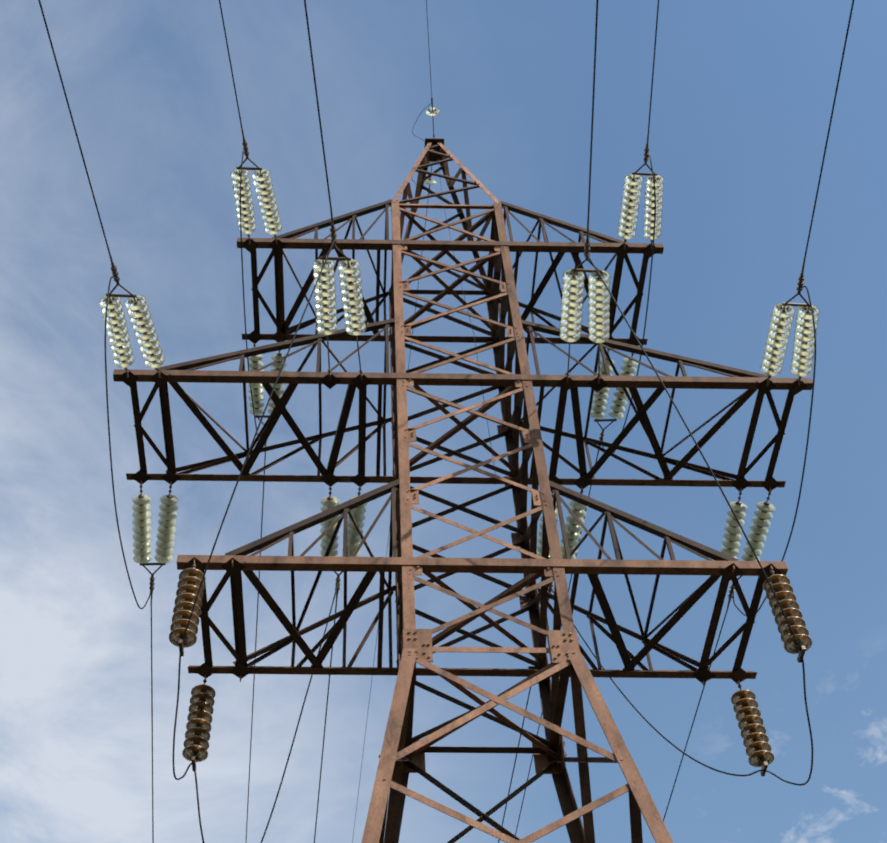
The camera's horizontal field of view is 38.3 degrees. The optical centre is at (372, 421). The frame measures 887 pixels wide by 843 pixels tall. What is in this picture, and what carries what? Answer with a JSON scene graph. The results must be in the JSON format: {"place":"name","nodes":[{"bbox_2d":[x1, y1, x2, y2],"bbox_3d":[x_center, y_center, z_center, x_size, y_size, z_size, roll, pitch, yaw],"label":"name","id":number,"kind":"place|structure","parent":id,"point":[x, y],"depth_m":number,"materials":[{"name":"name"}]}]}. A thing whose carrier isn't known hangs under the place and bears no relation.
{"place":"outdoors","nodes":[
{"label":"outdoors","id":0,"kind":"place"},
{"bbox_2d":[0,0,886,842],"label":"sky","id":1,"kind":"structure","parent":0,"point":[743,91],"materials":[{"name":"blue"}]},
{"bbox_2d":[38,0,853,842],"bbox_3d":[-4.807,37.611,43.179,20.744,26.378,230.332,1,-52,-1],"label":"transmission tower","id":2,"kind":"structure","parent":0,"point":[548,560],"depth_m":17.46,"materials":[{"name":"metal"}]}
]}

